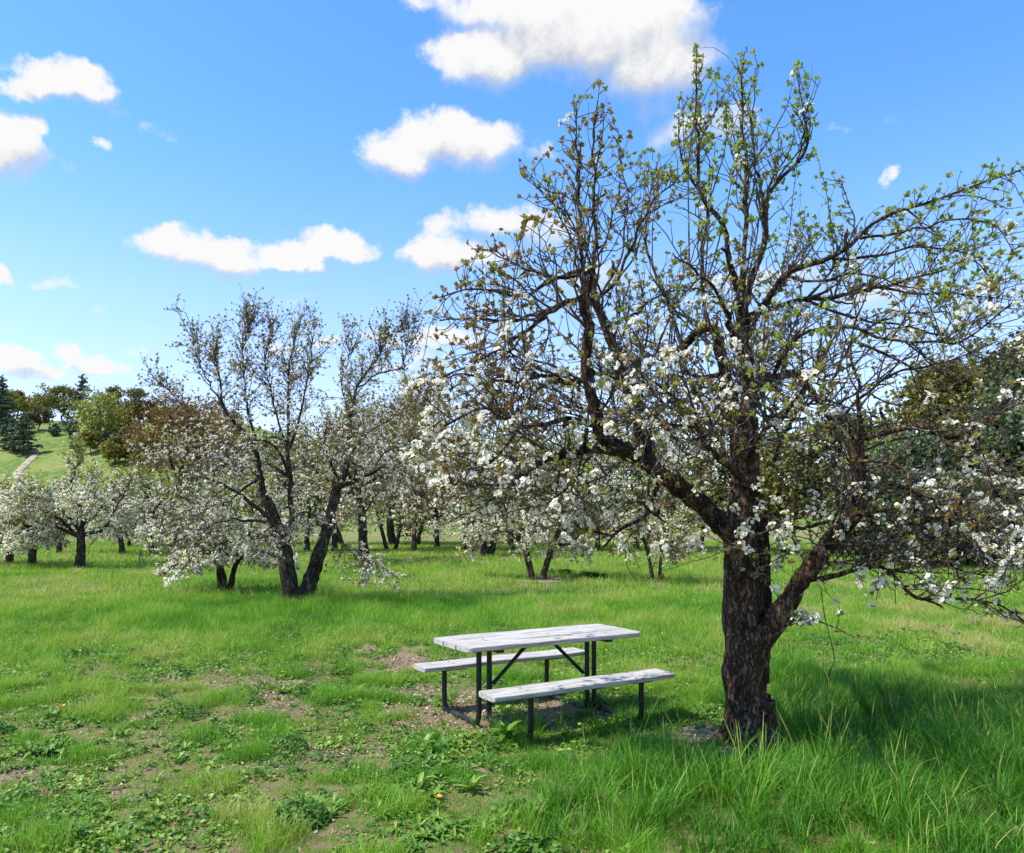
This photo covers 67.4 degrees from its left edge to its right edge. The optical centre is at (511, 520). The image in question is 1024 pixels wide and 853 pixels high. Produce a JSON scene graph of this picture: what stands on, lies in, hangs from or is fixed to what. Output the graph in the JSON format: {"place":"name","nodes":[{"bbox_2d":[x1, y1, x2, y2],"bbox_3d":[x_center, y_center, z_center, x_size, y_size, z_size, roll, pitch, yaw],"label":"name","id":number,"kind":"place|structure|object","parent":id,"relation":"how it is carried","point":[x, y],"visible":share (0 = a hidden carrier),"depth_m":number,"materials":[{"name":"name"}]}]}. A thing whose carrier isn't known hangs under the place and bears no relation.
{"place":"outdoors","nodes":[
{"label":"outdoors","id":0,"kind":"place"},
{"bbox_2d":[12,447,37,484],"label":"dirt path","id":1,"kind":"structure","parent":0,"point":[25,464],"depth_m":121.79,"materials":[{"name":"beige soil"}]},
{"bbox_2d":[0,419,860,536],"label":"hill","id":2,"kind":"structure","parent":0,"point":[47,460],"depth_m":120.44,"materials":[{"name":"green plant"}]},
{"bbox_2d":[0,415,11,449],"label":"pine tree","id":3,"kind":"object","parent":2,"relation":"on","point":[3,426],"visible":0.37,"depth_m":132.70,"materials":[{"name":"green plant"}]},
{"bbox_2d":[0,374,18,431],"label":"pine tree","id":4,"kind":"object","parent":2,"relation":"on","point":[3,398],"visible":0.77,"depth_m":147.63,"materials":[{"name":"green plant"}]},
{"bbox_2d":[0,389,21,419],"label":"oak tree","id":5,"kind":"object","parent":2,"relation":"on","point":[15,399],"visible":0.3,"depth_m":157.07,"materials":[{"name":"green plant"}]},
{"bbox_2d":[1,418,25,452],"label":"pine tree","id":6,"kind":"object","parent":2,"relation":"on","point":[11,421],"visible":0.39,"depth_m":130.82,"materials":[{"name":"green plant"}]},
{"bbox_2d":[12,389,25,413],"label":"oak tree","id":7,"kind":"object","parent":2,"relation":"on","point":[21,393],"visible":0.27,"depth_m":167.51,"materials":[{"name":"green plant"}]},
{"bbox_2d":[6,412,42,454],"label":"pine tree","id":8,"kind":"object","parent":2,"relation":"on","point":[21,427],"visible":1,"depth_m":129.10,"materials":[{"name":"green plant"}]},
{"bbox_2d":[18,394,44,412],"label":"oak tree","id":9,"kind":"object","parent":2,"relation":"on","point":[25,405],"visible":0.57,"depth_m":167.79,"materials":[{"name":"green plant"}]},
{"bbox_2d":[23,401,56,430],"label":"oak tree","id":10,"kind":"object","parent":2,"relation":"on","point":[35,416],"visible":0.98,"depth_m":151.72,"materials":[{"name":"green plant"}]},
{"bbox_2d":[30,382,59,417],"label":"oak tree","id":11,"kind":"object","parent":2,"relation":"on","point":[43,398],"visible":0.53,"depth_m":169.65,"materials":[{"name":"green plant"}]},
{"bbox_2d":[48,423,62,435],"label":"evergreen shrub","id":12,"kind":"object","parent":2,"relation":"on","point":[54,431],"visible":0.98,"depth_m":146.42,"materials":[{"name":"green plant"}]},
{"bbox_2d":[44,383,80,419],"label":"oak tree","id":13,"kind":"object","parent":2,"relation":"on","point":[66,392],"visible":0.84,"depth_m":170.93,"materials":[{"name":"green plant"}]},
{"bbox_2d":[58,416,80,439],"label":"evergreen shrub","id":14,"kind":"object","parent":2,"relation":"on","point":[70,431],"visible":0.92,"depth_m":141.24,"materials":[{"name":"green plant"}]},
{"bbox_2d":[68,374,91,422],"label":"pine tree","id":15,"kind":"object","parent":2,"relation":"on","point":[81,385],"visible":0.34,"depth_m":170.84,"materials":[{"name":"green plant"}]},
{"bbox_2d":[77,429,102,453],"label":"oak tree","id":16,"kind":"object","parent":2,"relation":"on","point":[92,436],"visible":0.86,"depth_m":126.35,"materials":[{"name":"green plant"}]},
{"bbox_2d":[65,377,138,443],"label":"oak tree","id":17,"kind":"object","parent":2,"relation":"on","point":[94,419],"visible":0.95,"depth_m":131.56,"materials":[{"name":"green plant"}]},
{"bbox_2d":[97,426,113,442],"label":"evergreen shrub","id":18,"kind":"object","parent":2,"relation":"on","point":[105,435],"visible":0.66,"depth_m":130.94,"materials":[{"name":"green plant"}]},
{"bbox_2d":[102,383,124,411],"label":"oak tree","id":19,"kind":"object","parent":2,"relation":"on","point":[115,389],"visible":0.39,"depth_m":165.88,"materials":[{"name":"green plant"}]},
{"bbox_2d":[97,438,131,464],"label":"oak tree","id":20,"kind":"object","parent":2,"relation":"on","point":[107,449],"visible":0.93,"depth_m":119.19,"materials":[{"name":"green plant"}]},
{"bbox_2d":[105,410,139,434],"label":"oak tree","id":21,"kind":"object","parent":2,"relation":"on","point":[127,423],"visible":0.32,"depth_m":136.41,"materials":[{"name":"green plant"}]},
{"bbox_2d":[104,421,145,460],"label":"oak tree","id":22,"kind":"object","parent":2,"relation":"on","point":[117,439],"visible":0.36,"depth_m":120.53,"materials":[{"name":"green plant"}]},
{"bbox_2d":[120,385,153,425],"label":"oak tree","id":23,"kind":"object","parent":2,"relation":"on","point":[136,401],"visible":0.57,"depth_m":137.59,"materials":[{"name":"green plant"}]},
{"bbox_2d":[123,429,165,461],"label":"oak tree","id":24,"kind":"object","parent":2,"relation":"on","point":[147,442],"visible":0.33,"depth_m":118.31,"materials":[{"name":"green plant"}]},
{"bbox_2d":[143,397,167,426],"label":"oak tree","id":25,"kind":"object","parent":2,"relation":"on","point":[150,404],"visible":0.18,"depth_m":139.57,"materials":[{"name":"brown plant"}]},
{"bbox_2d":[163,402,199,436],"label":"oak tree","id":26,"kind":"object","parent":2,"relation":"on","point":[180,420],"visible":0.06,"depth_m":130.17,"materials":[{"name":"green plant"}]},
{"bbox_2d":[201,408,248,442],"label":"oak tree","id":27,"kind":"object","parent":2,"relation":"on","point":[242,422],"visible":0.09,"depth_m":127.61,"materials":[{"name":"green plant"}]},
{"bbox_2d":[0,535,1023,852],"bbox_3d":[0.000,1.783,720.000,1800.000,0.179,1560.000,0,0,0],"label":"ground","id":28,"kind":"structure","parent":0,"point":[320,845],"depth_m":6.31,"materials":[{"name":"green plant"}]},
{"bbox_2d":[0,467,42,564],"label":"pear tree","id":29,"kind":"object","parent":28,"relation":"on","point":[9,557],"visible":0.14,"depth_m":30.69,"materials":[{"name":"white plant"}]},
{"bbox_2d":[0,472,69,565],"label":"pear tree","id":30,"kind":"object","parent":28,"relation":"on","point":[32,557],"visible":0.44,"depth_m":29.22,"materials":[{"name":"white plant"}]},
{"bbox_2d":[6,740,64,758],"bbox_3d":[-3.613,1.734,5.841,0.403,0.111,0.319,0,0,0],"label":"dock","id":31,"kind":"object","parent":28,"relation":"on","point":[28,747],"visible":0.88,"depth_m":5.81,"materials":[{"name":"green plant"}]},
{"bbox_2d":[0,476,103,552],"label":"pear tree","id":32,"kind":"object","parent":28,"relation":"on","point":[58,546],"visible":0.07,"depth_m":42.33,"materials":[{"name":"white plant"}]},
{"bbox_2d":[34,706,74,720],"bbox_3d":[-4.047,1.709,6.817,0.368,0.086,0.232,0,0,-19],"label":"dock","id":33,"kind":"object","parent":28,"relation":"on","point":[49,714],"visible":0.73,"depth_m":6.80,"materials":[{"name":"green plant"}]},
{"bbox_2d":[34,815,90,851],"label":"grass rosette","id":34,"kind":"object","parent":28,"relation":"on","point":[74,831],"depth_m":4.26,"materials":[{"name":"green plant"}]},
{"bbox_2d":[0,431,158,566],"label":"pear tree","id":35,"kind":"object","parent":28,"relation":"on","point":[50,521],"visible":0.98,"depth_m":28.18,"materials":[{"name":"white plant"}]},
{"bbox_2d":[82,479,170,553],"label":"pear tree","id":36,"kind":"object","parent":28,"relation":"on","point":[120,541],"visible":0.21,"depth_m":40.00,"materials":[{"name":"white plant"}]},
{"bbox_2d":[95,471,181,546],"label":"tree","id":37,"kind":"object","parent":28,"relation":"on","point":[126,534],"visible":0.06,"depth_m":51.86,"materials":[{"name":"white plant"}]},
{"bbox_2d":[139,549,147,568],"bbox_3d":[-12.869,1.476,27.285,1.275,0.870,0.187,0,0,39],"label":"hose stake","id":38,"kind":"object","parent":28,"relation":"on","point":[140,553],"visible":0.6,"depth_m":27.60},
{"bbox_2d":[93,462,209,553],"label":"pear tree","id":39,"kind":"object","parent":28,"relation":"on","point":[145,524],"visible":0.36,"depth_m":39.24,"materials":[{"name":"white plant"}]},
{"bbox_2d":[123,470,221,547],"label":"pear tree","id":40,"kind":"object","parent":28,"relation":"on","point":[171,478],"visible":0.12,"depth_m":41.35,"materials":[{"name":"white plant"}]},
{"bbox_2d":[100,379,273,534],"bbox_3d":[-23.168,-3.743,55.429,11.728,11.619,11.251,0,0,30],"label":"oak tree","id":41,"kind":"object","parent":28,"relation":"on","point":[157,430],"visible":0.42,"depth_m":53.31,"materials":[{"name":"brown plant"}]},
{"bbox_2d":[147,454,239,541],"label":"pear tree","id":42,"kind":"object","parent":28,"relation":"on","point":[187,467],"visible":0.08,"depth_m":44.01,"materials":[{"name":"white plant"}]},
{"bbox_2d":[147,468,301,592],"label":"pear tree","id":43,"kind":"object","parent":28,"relation":"on","point":[236,553],"visible":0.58,"depth_m":18.57,"materials":[{"name":"white plant"}]},
{"bbox_2d":[219,413,323,528],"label":"tree","id":44,"kind":"object","parent":28,"relation":"on","point":[275,437],"visible":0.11,"depth_m":54.62,"materials":[{"name":"white plant"}]},
{"bbox_2d":[226,436,323,551],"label":"pear tree","id":45,"kind":"object","parent":28,"relation":"on","point":[281,494],"visible":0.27,"depth_m":41.93,"materials":[{"name":"white plant"}]},
{"bbox_2d":[271,684,289,693],"bbox_3d":[-2.363,1.721,7.830,0.245,0.087,0.196,0,0,0],"label":"grass rosette","id":46,"kind":"object","parent":28,"relation":"on","point":[284,688],"depth_m":7.82,"materials":[{"name":"green plant"}]},
{"bbox_2d":[122,283,445,600],"bbox_3d":[-5.186,-1.657,16.146,7.641,7.125,4.929,0,0,0],"label":"pear tree","id":47,"kind":"object","parent":28,"relation":"on","point":[282,535],"visible":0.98,"depth_m":16.18,"materials":[{"name":"white plant"}]},
{"bbox_2d":[265,732,308,752],"bbox_3d":[-1.752,1.712,5.983,0.338,0.126,0.329,0,0,0],"label":"mallow","id":48,"kind":"object","parent":28,"relation":"on","point":[294,737],"visible":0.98,"depth_m":5.93,"materials":[{"name":"green plant"}]},
{"bbox_2d":[267,796,330,830],"bbox_3d":[-1.236,1.675,4.457,0.369,0.138,0.361,0,0,0],"label":"mallow","id":49,"kind":"object","parent":28,"relation":"on","point":[293,805],"visible":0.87,"depth_m":4.40,"materials":[{"name":"green plant"}]},
{"bbox_2d":[253,422,352,550],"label":"pear tree","id":50,"kind":"object","parent":28,"relation":"on","point":[307,539],"visible":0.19,"depth_m":44.10,"materials":[{"name":"white plant"}]},
{"bbox_2d":[268,397,406,551],"bbox_3d":[-10.013,-2.519,44.419,7.279,8.805,6.370,0,0,41],"label":"pear tree","id":51,"kind":"object","parent":28,"relation":"on","point":[334,540],"visible":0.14,"depth_m":44.05,"materials":[{"name":"white plant"}]},
{"bbox_2d":[305,404,388,543],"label":"tree","id":52,"kind":"object","parent":28,"relation":"on","point":[338,538],"visible":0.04,"depth_m":54.92,"materials":[{"name":"white plant"}]},
{"bbox_2d":[272,367,439,561],"bbox_3d":[-6.603,-2.339,32.227,6.645,8.444,6.113,0,0,27],"label":"pear tree","id":53,"kind":"object","parent":28,"relation":"on","point":[357,503],"visible":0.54,"depth_m":32.11,"materials":[{"name":"white plant"}]},
{"bbox_2d":[350,683,368,692],"bbox_3d":[-1.593,1.749,7.935,0.226,0.103,0.231,0,0,0],"label":"grass rosette","id":54,"kind":"object","parent":28,"relation":"on","point":[359,687],"depth_m":7.96,"materials":[{"name":"green plant"}]},
{"bbox_2d":[339,372,455,549],"bbox_3d":[-7.106,-3.475,45.487,6.826,10.775,7.170,0,0,-43],"label":"pear tree","id":55,"kind":"object","parent":28,"relation":"on","point":[396,544],"visible":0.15,"depth_m":45.70,"materials":[{"name":"white plant"}]},
{"bbox_2d":[344,374,466,543],"bbox_3d":[-8.861,-4.654,60.104,11.166,13.545,11.144,0,0,42],"label":"tree","id":56,"kind":"object","parent":28,"relation":"on","point":[392,539],"visible":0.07,"depth_m":58.85,"materials":[{"name":"white plant"}]},
{"bbox_2d":[362,366,462,551],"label":"pear tree","id":57,"kind":"object","parent":28,"relation":"on","point":[413,516],"visible":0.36,"depth_m":42.61,"materials":[{"name":"white plant"}]},
{"bbox_2d":[381,481,452,544],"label":"tree","id":58,"kind":"object","parent":28,"relation":"on","point":[421,528],"visible":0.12,"depth_m":55.01,"materials":[{"name":"white plant"}]},
{"bbox_2d":[405,731,454,755],"bbox_3d":[-0.634,1.736,5.955,0.401,0.120,0.461,0,0,0],"label":"dock","id":59,"kind":"object","parent":28,"relation":"on","point":[429,735],"visible":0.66,"depth_m":6.03,"materials":[{"name":"green plant"}]},
{"bbox_2d":[389,399,471,546],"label":"pear tree","id":60,"kind":"object","parent":28,"relation":"on","point":[436,541],"visible":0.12,"depth_m":48.29,"materials":[{"name":"white plant"}]},
{"bbox_2d":[404,771,489,802],"bbox_3d":[-0.413,1.700,4.896,0.583,0.104,0.439,0,0,0],"label":"dock","id":61,"kind":"object","parent":28,"relation":"on","point":[471,786],"visible":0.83,"depth_m":4.95,"materials":[{"name":"green plant"}]},
{"bbox_2d":[415,430,496,539],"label":"tree","id":62,"kind":"object","parent":28,"relation":"on","point":[455,462],"visible":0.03,"depth_m":54.36,"materials":[{"name":"white plant"}]},
{"bbox_2d":[404,382,531,549],"bbox_3d":[-2.017,-3.024,45.811,7.142,9.707,7.168,0,0,41],"label":"pear tree","id":63,"kind":"object","parent":28,"relation":"on","point":[464,438],"visible":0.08,"depth_m":45.12,"materials":[{"name":"white plant"}]},
{"bbox_2d":[421,420,536,556],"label":"pear tree","id":64,"kind":"object","parent":28,"relation":"on","point":[484,548],"visible":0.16,"depth_m":36.81,"materials":[{"name":"white plant"}]},
{"bbox_2d":[0,653,1010,852],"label":"bark chips","id":65,"kind":"object","parent":28,"relation":"on","point":[435,719],"visible":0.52,"depth_m":6.92,"materials":[{"name":"brown wood"}]},
{"bbox_2d":[484,720,529,742],"bbox_3d":[-0.051,1.716,6.230,0.416,0.149,0.356,0,0,0],"label":"dock","id":66,"kind":"object","parent":28,"relation":"on","point":[502,727],"visible":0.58,"depth_m":6.22,"materials":[{"name":"green plant"}]},
{"bbox_2d":[460,426,561,543],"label":"tree","id":67,"kind":"object","parent":28,"relation":"on","point":[517,536],"visible":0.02,"depth_m":53.49,"materials":[{"name":"white plant"}]},
{"bbox_2d":[0,580,1023,852],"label":"ground weeds","id":68,"kind":"object","parent":28,"relation":"on","point":[446,826],"visible":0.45,"depth_m":5.95,"materials":[{"name":"green plant"}]},
{"bbox_2d":[13,641,1023,852],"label":"long grass","id":69,"kind":"structure","parent":28,"relation":"on","point":[905,792],"depth_m":4.88,"materials":[{"name":"green plant"}]},
{"bbox_2d":[464,402,577,552],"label":"pear tree","id":70,"kind":"object","parent":28,"relation":"on","point":[510,541],"visible":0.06,"depth_m":42.83,"materials":[{"name":"white plant"}]},
{"bbox_2d":[448,417,614,579],"bbox_3d":[0.626,-0.661,22.932,5.000,5.094,5.249,0,0,0],"label":"pear tree","id":71,"kind":"object","parent":28,"relation":"on","point":[533,527],"visible":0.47,"depth_m":22.79,"materials":[{"name":"white plant"}]},
{"bbox_2d":[518,793,557,816],"bbox_3d":[0.152,1.688,4.512,0.262,0.108,0.331,0,0,0],"label":"dock","id":72,"kind":"object","parent":28,"relation":"on","point":[540,806],"visible":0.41,"depth_m":4.49,"materials":[{"name":"green plant"}]},
{"bbox_2d":[414,624,674,739],"bbox_3d":[0.256,1.415,7.000,1.841,0.759,1.606,0,0,-30],"label":"picnic table","id":73,"kind":"object","parent":28,"relation":"on","point":[495,642],"visible":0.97,"depth_m":6.77,"materials":[{"name":"white paint"}]},
{"bbox_2d":[548,568,573,573],"bbox_3d":[1.589,1.668,25.146,1.002,0.224,0.709,0,0,21],"label":"dock","id":74,"kind":"object","parent":28,"relation":"on","point":[564,570],"visible":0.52,"depth_m":25.10,"materials":[{"name":"green plant"}]},
{"bbox_2d":[519,403,621,549],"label":"pear tree","id":75,"kind":"object","parent":28,"relation":"on","point":[577,463],"visible":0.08,"depth_m":45.61,"materials":[{"name":"white plant"}]},
{"bbox_2d":[525,426,634,543],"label":"tree","id":76,"kind":"object","parent":28,"relation":"on","point":[602,473],"visible":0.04,"depth_m":49.09,"materials":[{"name":"white plant"}]},
{"bbox_2d":[574,570,607,578],"bbox_3d":[2.403,1.637,22.951,1.196,0.299,0.720,0,0,-20],"label":"dock","id":77,"kind":"object","parent":28,"relation":"on","point":[592,574],"visible":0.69,"depth_m":22.79,"materials":[{"name":"green plant"}]},
{"bbox_2d":[536,429,660,550],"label":"pear tree","id":78,"kind":"object","parent":28,"relation":"on","point":[605,457],"visible":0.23,"depth_m":43.95,"materials":[{"name":"white plant"}]},
{"bbox_2d":[580,733,668,800],"bbox_3d":[0.732,1.572,5.099,0.814,0.412,0.802,0,0,0],"label":"long grass tuft","id":79,"kind":"object","parent":28,"relation":"on","point":[616,762],"visible":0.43,"depth_m":5.06,"materials":[{"name":"green plant"}]},
{"bbox_2d":[583,417,688,549],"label":"pear tree","id":80,"kind":"object","parent":28,"relation":"on","point":[643,494],"visible":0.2,"depth_m":43.86,"materials":[{"name":"white plant"}]},
{"bbox_2d":[607,419,706,538],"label":"tree","id":81,"kind":"object","parent":28,"relation":"on","point":[635,471],"visible":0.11,"depth_m":47.09,"materials":[{"name":"white plant"}]},
{"bbox_2d":[651,577,669,591],"bbox_3d":[3.632,1.560,19.538,1.059,0.536,0.919,0,0,28],"label":"straw tuft","id":82,"kind":"object","parent":28,"relation":"on","point":[658,585],"visible":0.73,"depth_m":19.56,"materials":[{"name":"plant"}]},
{"bbox_2d":[608,475,726,583],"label":"pear tree","id":83,"kind":"object","parent":28,"relation":"on","point":[661,531],"visible":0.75,"depth_m":21.30,"materials":[{"name":"white plant"}]},
{"bbox_2d":[625,551,656,582],"bbox_3d":[3.577,1.232,21.249,0.895,1.049,0.019,0,0,0],"label":"irrigation tube","id":84,"kind":"object","parent":83,"relation":"hanging from","point":[631,573],"visible":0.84,"depth_m":21.24,"materials":[{"name":"black plastic"}]},
{"bbox_2d":[649,458,728,552],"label":"pear tree","id":85,"kind":"object","parent":28,"relation":"on","point":[707,476],"visible":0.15,"depth_m":42.01,"materials":[{"name":"white plant"}]},
{"bbox_2d":[399,42,1023,757],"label":"pear tree","id":86,"kind":"object","parent":28,"relation":"on","point":[757,622],"visible":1,"depth_m":5.59,"materials":[{"name":"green plant"}]},
{"bbox_2d":[670,440,770,547],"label":"blossoming tree","id":87,"kind":"object","parent":28,"relation":"on","point":[724,472],"visible":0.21,"depth_m":43.17,"materials":[{"name":"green plant"}]},
{"bbox_2d":[726,405,831,553],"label":"oak tree","id":88,"kind":"object","parent":28,"relation":"on","point":[766,485],"visible":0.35,"depth_m":39.12,"materials":[{"name":"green plant"}]},
{"bbox_2d":[771,402,881,554],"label":"evergreen tree","id":89,"kind":"object","parent":28,"relation":"on","point":[806,479],"visible":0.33,"depth_m":37.19,"materials":[{"name":"green plant"}]},
{"bbox_2d":[823,497,927,565],"bbox_3d":[14.145,0.425,29.802,3.968,3.152,4.030,0,0,39],"label":"evergreen shrub","id":90,"kind":"object","parent":28,"relation":"on","point":[854,532],"visible":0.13,"depth_m":29.13,"materials":[{"name":"green plant"}]},
{"bbox_2d":[863,426,980,561],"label":"willow tree","id":91,"kind":"object","parent":28,"relation":"on","point":[903,461],"visible":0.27,"depth_m":28.95,"materials":[{"name":"green plant"}]},
{"bbox_2d":[843,348,1001,469],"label":"oak tree","id":92,"kind":"object","parent":28,"relation":"on","point":[911,391],"visible":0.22,"depth_m":31.89,"materials":[{"name":"green plant"}]},
{"bbox_2d":[884,504,991,567],"bbox_3d":[15.983,0.596,28.403,4.310,2.800,3.887,0,0,40],"label":"evergreen shrub","id":93,"kind":"object","parent":28,"relation":"on","point":[940,550],"visible":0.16,"depth_m":27.88,"materials":[{"name":"green plant"}]},
{"bbox_2d":[909,418,1023,565],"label":"evergreen tree","id":94,"kind":"object","parent":28,"relation":"on","point":[998,464],"visible":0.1,"depth_m":28.62,"materials":[{"name":"green plant"}]},
{"bbox_2d":[964,611,978,622],"bbox_3d":[8.123,1.666,13.574,0.593,0.341,0.636,0,0,10],"label":"straw tuft","id":95,"kind":"object","parent":28,"relation":"on","point":[976,620],"visible":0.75,"depth_m":13.55,"materials":[{"name":"plant"}]},
{"bbox_2d":[933,487,1023,569],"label":"evergreen shrub","id":96,"kind":"object","parent":28,"relation":"on","point":[1006,523],"visible":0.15,"depth_m":27.04,"materials":[{"name":"green plant"}]},
{"bbox_2d":[941,325,1023,467],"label":"evergreen tree","id":97,"kind":"object","parent":28,"relation":"on","point":[1016,367],"visible":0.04,"depth_m":33.24,"materials":[{"name":"green plant"}]},
{"bbox_2d":[958,366,1023,498],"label":"willow tree","id":98,"kind":"object","parent":28,"relation":"on","point":[1013,436],"visible":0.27,"depth_m":29.16,"materials":[{"name":"green plant"}]},
{"bbox_2d":[0,0,1023,488],"label":"sky","id":99,"kind":"structure","parent":0,"point":[344,156],"materials":[{"name":"blue"}]}
]}

